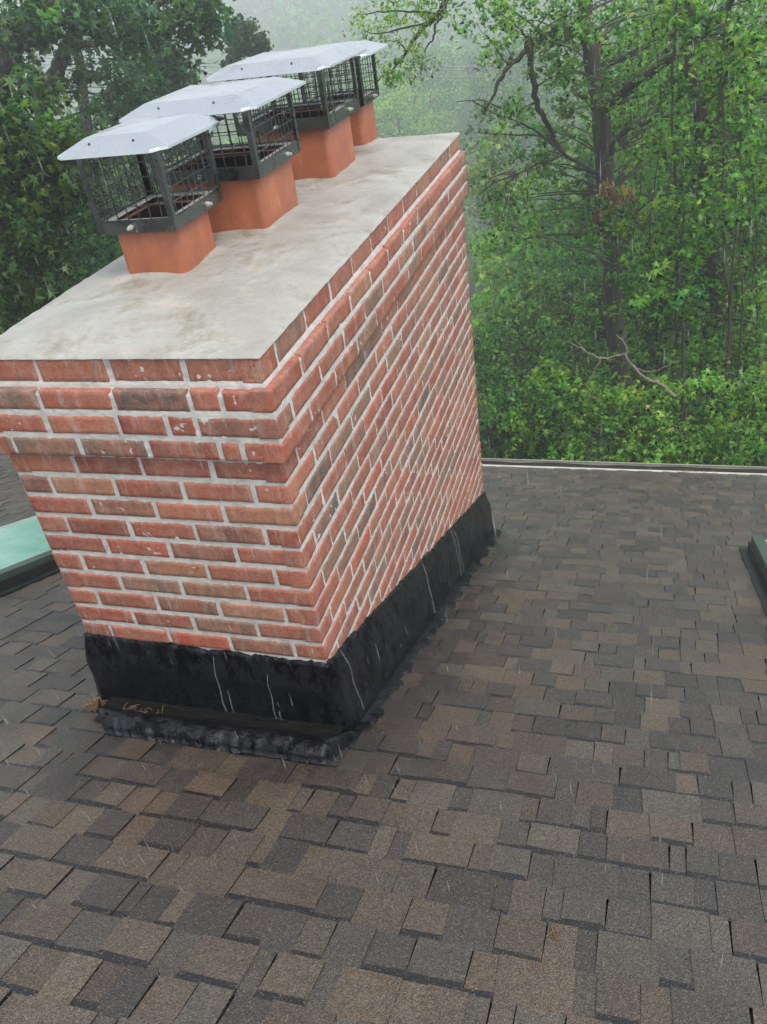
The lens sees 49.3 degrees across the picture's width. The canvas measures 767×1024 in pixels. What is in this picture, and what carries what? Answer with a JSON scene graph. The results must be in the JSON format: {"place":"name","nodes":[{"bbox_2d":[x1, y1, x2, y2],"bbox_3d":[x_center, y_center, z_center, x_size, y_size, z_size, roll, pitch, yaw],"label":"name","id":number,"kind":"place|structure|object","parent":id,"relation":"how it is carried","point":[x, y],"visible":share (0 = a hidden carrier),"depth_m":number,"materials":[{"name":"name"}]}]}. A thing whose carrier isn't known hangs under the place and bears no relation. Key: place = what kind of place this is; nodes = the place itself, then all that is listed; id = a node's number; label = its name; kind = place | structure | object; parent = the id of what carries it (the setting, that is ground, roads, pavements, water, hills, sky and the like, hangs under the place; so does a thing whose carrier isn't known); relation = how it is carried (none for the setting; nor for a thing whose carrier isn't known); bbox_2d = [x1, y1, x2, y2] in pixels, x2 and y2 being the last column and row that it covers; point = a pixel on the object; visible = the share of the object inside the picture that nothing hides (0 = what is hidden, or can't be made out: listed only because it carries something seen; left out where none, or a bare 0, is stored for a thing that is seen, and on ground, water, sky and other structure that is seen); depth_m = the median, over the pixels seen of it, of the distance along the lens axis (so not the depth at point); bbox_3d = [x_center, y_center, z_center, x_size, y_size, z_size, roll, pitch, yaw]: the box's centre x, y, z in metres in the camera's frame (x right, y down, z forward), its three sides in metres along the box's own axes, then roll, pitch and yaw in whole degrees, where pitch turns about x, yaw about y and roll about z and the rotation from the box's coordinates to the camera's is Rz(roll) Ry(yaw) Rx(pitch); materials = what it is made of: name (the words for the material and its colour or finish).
{"place":"outdoors","nodes":[
{"label":"outdoors","id":0,"kind":"place"},
{"bbox_2d":[30,63,570,77],"bbox_3d":[0.060,-19.238,35.042,41.992,5.586,0.032,-6,34,4],"label":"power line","id":1,"kind":"object","parent":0,"point":[373,77],"visible":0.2,"depth_m":35.55,"materials":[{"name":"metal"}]},
{"bbox_2d":[0,0,761,459],"bbox_3d":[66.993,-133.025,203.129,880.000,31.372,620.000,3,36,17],"label":"ground","id":2,"kind":"structure","parent":0,"point":[470,254],"depth_m":103.27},
{"bbox_2d":[0,65,121,333],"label":"maple tree","id":3,"kind":"object","parent":2,"relation":"on","point":[42,191],"visible":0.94,"depth_m":7.71,"materials":[{"name":"green plant"}]},
{"bbox_2d":[0,0,159,105],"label":"oak tree","id":4,"kind":"object","parent":2,"relation":"on","point":[27,25],"visible":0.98,"depth_m":12.05,"materials":[{"name":"green plant"}]},
{"bbox_2d":[0,111,171,322],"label":"dark tree","id":5,"kind":"object","parent":2,"relation":"on","point":[102,251],"visible":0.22,"depth_m":11.45,"materials":[{"name":"green plant"}]},
{"bbox_2d":[25,0,239,128],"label":"oak tree","id":6,"kind":"object","parent":2,"relation":"on","point":[196,19],"visible":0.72,"depth_m":13.61,"materials":[{"name":"green plant"}]},
{"bbox_2d":[55,38,213,255],"bbox_3d":[-5.184,-6.016,19.106,4.511,10.387,3.970,3,36,17],"label":"oak tree","id":7,"kind":"object","parent":2,"relation":"on","point":[176,75],"visible":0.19,"depth_m":17.02,"materials":[{"name":"green plant"}]},
{"bbox_2d":[124,146,193,191],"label":"valley tree","id":8,"kind":"object","parent":2,"relation":"on","point":[164,165],"depth_m":64.05,"materials":[{"name":"green plant"}]},
{"bbox_2d":[216,130,246,143],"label":"valley tree","id":9,"kind":"object","parent":2,"relation":"on","point":[227,139],"visible":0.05,"depth_m":92.60,"materials":[{"name":"green plant"}]},
{"bbox_2d":[217,117,247,144],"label":"valley tree","id":10,"kind":"object","parent":2,"relation":"on","point":[244,138],"visible":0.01,"depth_m":55.71,"materials":[{"name":"green plant"}]},
{"bbox_2d":[219,9,273,80],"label":"lone tree","id":11,"kind":"object","parent":2,"relation":"on","point":[246,41],"visible":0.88,"depth_m":22.09,"materials":[{"name":"green plant"}]},
{"bbox_2d":[276,72,335,104],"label":"valley tree","id":12,"kind":"object","parent":2,"relation":"on","point":[300,91],"visible":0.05,"depth_m":122.37,"materials":[{"name":"green plant"}]},
{"bbox_2d":[294,61,381,135],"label":"valley tree","id":13,"kind":"object","parent":2,"relation":"on","point":[336,86],"visible":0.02,"depth_m":91.15,"materials":[{"name":"green plant"}]},
{"bbox_2d":[318,61,385,137],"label":"valley tree","id":14,"kind":"object","parent":2,"relation":"on","point":[357,84],"visible":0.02,"depth_m":100.96,"materials":[{"name":"green plant"}]},
{"bbox_2d":[345,65,387,135],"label":"valley tree","id":15,"kind":"object","parent":2,"relation":"on","point":[373,86],"visible":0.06,"depth_m":124.81,"materials":[{"name":"green plant"}]},
{"bbox_2d":[360,56,373,83],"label":"valley tree","id":16,"kind":"object","parent":2,"relation":"on","point":[366,65],"visible":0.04,"depth_m":141.41,"materials":[{"name":"green plant"}]},
{"bbox_2d":[0,0,765,167],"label":"hillside woods","id":17,"kind":"object","parent":2,"relation":"on","point":[286,34],"visible":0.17,"depth_m":185.94,"materials":[{"name":"green plant"}]},
{"bbox_2d":[0,454,766,1023],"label":"roof","id":18,"kind":"structure","parent":2,"relation":"on","point":[576,692],"depth_m":2.12,"materials":[{"name":"brown asphalt"}]},
{"bbox_2d":[79,693,106,711],"bbox_3d":[-0.927,0.632,2.728,0.126,0.041,0.133,-32,40,-31],"label":"leaf debris","id":19,"kind":"object","parent":18,"relation":"on","point":[94,703],"visible":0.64,"depth_m":2.73,"materials":[{"name":"brown plant"}]},
{"bbox_2d":[124,701,163,713],"bbox_3d":[-0.750,0.626,2.633,0.227,0.059,0.151,3,36,17],"label":"pine straw","id":20,"kind":"object","parent":18,"relation":"on","point":[140,711],"visible":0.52,"depth_m":2.64,"materials":[{"name":"brown plant"}]},
{"bbox_2d":[94,696,343,735],"bbox_3d":[-0.516,0.647,2.556,0.803,0.009,0.108,3,36,17],"label":"rainwater","id":21,"kind":"object","parent":18,"relation":"on","point":[243,719],"visible":0.42,"depth_m":2.57,"materials":[{"name":"black liquid"}]},
{"bbox_2d":[0,40,501,763],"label":"chimney","id":22,"kind":"object","parent":18,"relation":"on","point":[240,444],"visible":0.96,"depth_m":2.44,"materials":[{"name":"brick"}]},
{"bbox_2d":[546,924,557,940],"bbox_3d":[0.343,0.851,1.691,0.026,0.019,0.042,3,36,17],"label":"twig","id":23,"kind":"object","parent":18,"relation":"on","point":[553,931],"visible":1,"depth_m":1.69,"materials":[{"name":"brown wood"}]},
{"bbox_2d":[662,469,717,475],"bbox_3d":[2.436,-0.314,6.639,0.404,0.122,0.272,10,38,25],"label":"pine straw","id":24,"kind":"object","parent":18,"relation":"on","point":[689,472],"visible":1,"depth_m":6.61,"materials":[{"name":"brown plant"}]},
{"bbox_2d":[371,48,417,130],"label":"valley tree","id":25,"kind":"object","parent":2,"relation":"on","point":[390,57],"visible":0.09,"depth_m":116.67,"materials":[{"name":"green plant"}]},
{"bbox_2d":[357,54,476,147],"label":"valley tree","id":26,"kind":"object","parent":2,"relation":"on","point":[384,91],"visible":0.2,"depth_m":79.42,"materials":[{"name":"green plant"}]},
{"bbox_2d":[373,81,477,162],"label":"valley tree","id":27,"kind":"object","parent":2,"relation":"on","point":[417,126],"visible":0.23,"depth_m":71.75,"materials":[{"name":"green plant"}]},
{"bbox_2d":[397,43,457,131],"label":"valley tree","id":28,"kind":"object","parent":2,"relation":"on","point":[428,75],"visible":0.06,"depth_m":106.31,"materials":[{"name":"green plant"}]},
{"bbox_2d":[398,41,475,149],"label":"valley tree","id":29,"kind":"object","parent":2,"relation":"on","point":[444,84],"visible":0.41,"depth_m":85.12,"materials":[{"name":"green plant"}]},
{"bbox_2d":[403,35,481,143],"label":"valley tree","id":30,"kind":"object","parent":2,"relation":"on","point":[460,89],"visible":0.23,"depth_m":98.94,"materials":[{"name":"green plant"}]},
{"bbox_2d":[435,41,465,127],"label":"valley tree","id":31,"kind":"object","parent":2,"relation":"on","point":[452,68],"visible":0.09,"depth_m":119.83,"materials":[{"name":"green plant"}]},
{"bbox_2d":[464,205,481,257],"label":"valley tree","id":32,"kind":"object","parent":2,"relation":"on","point":[469,229],"visible":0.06,"depth_m":64.52,"materials":[{"name":"green plant"}]},
{"bbox_2d":[452,50,497,186],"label":"valley tree","id":33,"kind":"object","parent":2,"relation":"on","point":[470,61],"visible":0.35,"depth_m":92.92,"materials":[{"name":"green plant"}]},
{"bbox_2d":[446,38,520,142],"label":"valley tree","id":34,"kind":"object","parent":2,"relation":"on","point":[473,49],"visible":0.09,"depth_m":106.92,"materials":[{"name":"green plant"}]},
{"bbox_2d":[476,35,514,104],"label":"valley tree","id":35,"kind":"object","parent":2,"relation":"on","point":[483,41],"visible":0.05,"depth_m":124.58,"materials":[{"name":"green plant"}]},
{"bbox_2d":[459,101,541,226],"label":"forest tree","id":36,"kind":"object","parent":2,"relation":"on","point":[499,140],"visible":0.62,"depth_m":27.75,"materials":[{"name":"green plant"}]},
{"bbox_2d":[470,277,530,392],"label":"forest tree","id":37,"kind":"object","parent":2,"relation":"on","point":[493,301],"visible":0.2,"depth_m":21.41,"materials":[{"name":"green plant"}]},
{"bbox_2d":[457,33,546,211],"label":"valley tree","id":38,"kind":"object","parent":2,"relation":"on","point":[472,82],"visible":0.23,"depth_m":76.54,"materials":[{"name":"green plant"}]},
{"bbox_2d":[481,181,526,239],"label":"valley tree","id":39,"kind":"object","parent":2,"relation":"on","point":[502,215],"visible":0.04,"depth_m":57.15,"materials":[{"name":"green plant"}]},
{"bbox_2d":[466,223,555,319],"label":"forest tree","id":40,"kind":"object","parent":2,"relation":"on","point":[492,268],"visible":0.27,"depth_m":27.16,"materials":[{"name":"green plant"}]},
{"bbox_2d":[478,363,554,459],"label":"young maple","id":41,"kind":"object","parent":2,"relation":"on","point":[488,426],"visible":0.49,"depth_m":10.89,"materials":[{"name":"green plant"}]},
{"bbox_2d":[470,30,570,156],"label":"valley tree","id":42,"kind":"object","parent":2,"relation":"on","point":[500,91],"visible":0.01,"depth_m":101.58,"materials":[{"name":"green plant"}]},
{"bbox_2d":[467,176,577,284],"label":"valley tree","id":43,"kind":"object","parent":2,"relation":"on","point":[482,229],"visible":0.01,"depth_m":50.26,"materials":[{"name":"green plant"}]},
{"bbox_2d":[465,25,581,203],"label":"valley tree","id":44,"kind":"object","parent":2,"relation":"on","point":[526,90],"visible":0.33,"depth_m":67.94,"materials":[{"name":"green plant"}]},
{"bbox_2d":[472,315,576,451],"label":"young maple","id":45,"kind":"object","parent":2,"relation":"on","point":[493,362],"visible":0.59,"depth_m":12.78,"materials":[{"name":"green plant"}]},
{"bbox_2d":[491,190,600,298],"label":"forest tree","id":46,"kind":"object","parent":2,"relation":"on","point":[547,253],"visible":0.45,"depth_m":22.71,"materials":[{"name":"green plant"}]},
{"bbox_2d":[520,48,572,173],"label":"valley tree","id":47,"kind":"object","parent":2,"relation":"on","point":[545,103],"visible":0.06,"depth_m":83.75,"materials":[{"name":"green plant"}]},
{"bbox_2d":[484,259,609,380],"bbox_3d":[3.944,-3.826,19.943,3.089,4.009,4.222,3,36,17],"label":"forest tree","id":48,"kind":"object","parent":2,"relation":"on","point":[522,299],"visible":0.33,"depth_m":19.19,"materials":[{"name":"green plant"}]},
{"bbox_2d":[512,174,594,300],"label":"valley tree","id":49,"kind":"object","parent":2,"relation":"on","point":[550,180],"visible":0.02,"depth_m":43.47,"materials":[{"name":"green plant"}]},
{"bbox_2d":[342,0,766,455],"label":"maple tree","id":50,"kind":"object","parent":2,"relation":"on","point":[601,101],"visible":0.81,"depth_m":12.10,"materials":[{"name":"green plant"}]},
{"bbox_2d":[591,177,636,234],"bbox_3d":[3.270,-4.375,11.933,0.521,0.765,0.669,-21,36,-18],"label":"withered spray","id":51,"kind":"object","parent":50,"relation":"attached to","point":[596,214],"visible":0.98,"depth_m":11.85,"materials":[{"name":"brown plant"}]},
{"bbox_2d":[489,355,625,460],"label":"young maple","id":52,"kind":"object","parent":2,"relation":"on","point":[557,384],"visible":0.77,"depth_m":10.37,"materials":[{"name":"green plant"}]},
{"bbox_2d":[549,43,583,121],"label":"valley tree","id":53,"kind":"object","parent":2,"relation":"on","point":[565,63],"visible":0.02,"depth_m":109.03,"materials":[{"name":"green plant"}]},
{"bbox_2d":[531,251,604,414],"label":"young maple","id":54,"kind":"object","parent":2,"relation":"on","point":[578,307],"visible":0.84,"depth_m":15.44,"materials":[{"name":"green plant"}]},
{"bbox_2d":[528,322,620,460],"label":"young maple","id":55,"kind":"object","parent":2,"relation":"on","point":[604,353],"visible":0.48,"depth_m":12.20,"materials":[{"name":"green plant"}]},
{"bbox_2d":[560,33,610,125],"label":"valley tree","id":56,"kind":"object","parent":2,"relation":"on","point":[580,83],"visible":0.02,"depth_m":95.70,"materials":[{"name":"green plant"}]},
{"bbox_2d":[555,16,636,157],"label":"valley tree","id":57,"kind":"object","parent":2,"relation":"on","point":[610,40],"visible":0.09,"depth_m":88.44,"materials":[{"name":"green plant"}]},
{"bbox_2d":[541,52,660,359],"bbox_3d":[5.985,-7.693,22.941,2.928,9.358,4.842,15,41,31],"label":"forest tree","id":58,"kind":"object","parent":2,"relation":"on","point":[587,155],"visible":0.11,"depth_m":21.31,"materials":[{"name":"green plant"}]},
{"bbox_2d":[572,41,643,157],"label":"valley tree","id":59,"kind":"object","parent":2,"relation":"on","point":[580,88],"visible":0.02,"depth_m":74.77,"materials":[{"name":"green plant"}]},
{"bbox_2d":[552,265,671,378],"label":"forest tree","id":60,"kind":"object","parent":2,"relation":"on","point":[600,330],"visible":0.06,"depth_m":17.95,"materials":[{"name":"green plant"}]},
{"bbox_2d":[556,115,672,244],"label":"valley tree","id":61,"kind":"object","parent":2,"relation":"on","point":[582,172],"visible":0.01,"depth_m":51.66,"materials":[{"name":"green plant"}]},
{"bbox_2d":[474,317,765,464],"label":"undergrowth","id":62,"kind":"object","parent":2,"relation":"on","point":[546,444],"visible":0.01,"depth_m":19.27,"materials":[{"name":"green plant"}]},
{"bbox_2d":[554,371,687,462],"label":"young maple","id":63,"kind":"object","parent":2,"relation":"on","point":[610,423],"visible":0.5,"depth_m":9.80,"materials":[{"name":"green plant"}]},
{"bbox_2d":[580,304,678,413],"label":"young maple","id":64,"kind":"object","parent":2,"relation":"on","point":[635,352],"visible":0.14,"depth_m":15.96,"materials":[{"name":"green plant"}]},
{"bbox_2d":[554,166,705,386],"bbox_3d":[5.367,-4.344,18.244,3.379,6.040,4.849,3,36,17],"label":"forest tree","id":65,"kind":"object","parent":2,"relation":"on","point":[592,260],"visible":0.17,"depth_m":16.63,"materials":[{"name":"green plant"}]},
{"bbox_2d":[595,55,668,392],"bbox_3d":[3.662,-2.220,12.489,0.979,8.223,0.636,-8,34,1],"label":"bare stem","id":66,"kind":"object","parent":2,"relation":"on","point":[630,133],"visible":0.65,"depth_m":10.85,"materials":[{"name":"plant"}]},
{"bbox_2d":[528,75,758,288],"bbox_3d":[12.360,-13.854,39.915,11.006,14.003,10.261,14,40,30],"label":"valley tree","id":67,"kind":"object","parent":2,"relation":"on","point":[575,197],"visible":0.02,"depth_m":39.27,"materials":[{"name":"green plant"}]},
{"bbox_2d":[615,0,691,406],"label":"bare stem","id":68,"kind":"object","parent":2,"relation":"on","point":[644,108],"visible":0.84,"depth_m":9.73,"materials":[{"name":"plant"}]},
{"bbox_2d":[569,49,762,371],"bbox_3d":[6.419,-6.015,19.234,3.537,8.290,5.418,16,41,32],"label":"forest tree","id":69,"kind":"object","parent":2,"relation":"on","point":[667,168],"visible":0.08,"depth_m":16.94,"materials":[{"name":"green plant"}]},
{"bbox_2d":[619,0,725,462],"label":"sapling","id":70,"kind":"object","parent":2,"relation":"on","point":[702,19],"visible":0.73,"depth_m":9.25,"materials":[{"name":"green plant"}]},
{"bbox_2d":[586,0,763,325],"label":"forest tree","id":71,"kind":"object","parent":2,"relation":"on","point":[651,8],"visible":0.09,"depth_m":18.09,"materials":[{"name":"green plant"}]},
{"bbox_2d":[627,166,736,410],"bbox_3d":[3.579,-0.542,10.704,1.045,7.309,1.432,3,36,17],"label":"sapling","id":72,"kind":"object","parent":2,"relation":"on","point":[679,254],"visible":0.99,"depth_m":9.03,"materials":[{"name":"green plant"}]},
{"bbox_2d":[600,0,766,465],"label":"maple tree","id":73,"kind":"object","parent":2,"relation":"on","point":[706,338],"visible":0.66,"depth_m":10.41,"materials":[{"name":"green plant"}]},
{"bbox_2d":[609,345,762,464],"bbox_3d":[3.675,0.517,10.571,1.721,5.152,2.593,3,36,17],"label":"young maple","id":74,"kind":"object","parent":2,"relation":"on","point":[665,452],"visible":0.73,"depth_m":9.26,"materials":[{"name":"green plant"}]},
{"bbox_2d":[568,334,676,399],"bbox_3d":[2.585,-1.553,9.017,1.151,0.787,0.063,3,35,16],"label":"dead branch","id":75,"kind":"object","parent":74,"relation":"attached to","point":[658,383],"visible":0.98,"depth_m":8.99,"materials":[{"name":"wood"}]},
{"bbox_2d":[630,238,766,416],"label":"forest tree","id":76,"kind":"object","parent":2,"relation":"on","point":[700,397],"visible":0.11,"depth_m":15.07,"materials":[{"name":"green plant"}]},
{"bbox_2d":[654,81,766,268],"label":"forest tree","id":77,"kind":"object","parent":2,"relation":"on","point":[762,114],"visible":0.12,"depth_m":16.28,"materials":[{"name":"green plant"}]},
{"bbox_2d":[671,0,766,457],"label":"sapling","id":78,"kind":"object","parent":2,"relation":"on","point":[723,64],"visible":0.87,"depth_m":8.63,"materials":[{"name":"green plant"}]},
{"bbox_2d":[677,358,766,466],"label":"young maple","id":79,"kind":"object","parent":2,"relation":"on","point":[754,451],"visible":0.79,"depth_m":8.92,"materials":[{"name":"green plant"}]},
{"bbox_2d":[701,131,766,457],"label":"sapling","id":80,"kind":"object","parent":2,"relation":"on","point":[762,205],"visible":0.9,"depth_m":8.89,"materials":[{"name":"green plant"}]},
{"bbox_2d":[704,128,766,404],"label":"tree","id":81,"kind":"object","parent":2,"relation":"on","point":[758,181],"visible":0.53,"depth_m":9.40,"materials":[{"name":"plant"}]},
{"bbox_2d":[718,10,757,338],"bbox_3d":[5.080,-2.662,12.606,0.754,8.566,0.638,-16,34,-10],"label":"bare stem","id":82,"kind":"object","parent":2,"relation":"on","point":[726,187],"visible":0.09,"depth_m":11.21,"materials":[{"name":"plant"}]},
{"bbox_2d":[715,58,766,412],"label":"tree","id":83,"kind":"object","parent":2,"relation":"on","point":[732,174],"visible":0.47,"depth_m":9.82,"materials":[{"name":"plant"}]},
{"bbox_2d":[727,142,766,360],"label":"bare stem","id":84,"kind":"object","parent":2,"relation":"on","point":[745,231],"visible":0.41,"depth_m":10.38,"materials":[{"name":"plant"}]},
{"bbox_2d":[742,75,766,237],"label":"valley tree","id":85,"kind":"object","parent":2,"relation":"on","point":[757,110],"visible":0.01,"depth_m":46.99,"materials":[{"name":"green plant"}]},
{"bbox_2d":[746,6,766,52],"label":"valley tree","id":86,"kind":"object","parent":2,"relation":"on","point":[763,15],"visible":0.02,"depth_m":89.83,"materials":[{"name":"green plant"}]},
{"bbox_2d":[24,56,753,70],"bbox_3d":[0.052,-19.470,34.928,41.857,5.562,0.032,-6,34,4],"label":"power line","id":87,"kind":"object","parent":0,"point":[371,70],"visible":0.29,"depth_m":35.43,"materials":[{"name":"metal"}]},
{"bbox_2d":[26,53,766,67],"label":"power line","id":88,"kind":"object","parent":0,"point":[376,67],"visible":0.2,"depth_m":35.38,"materials":[{"name":"metal"}]}
]}

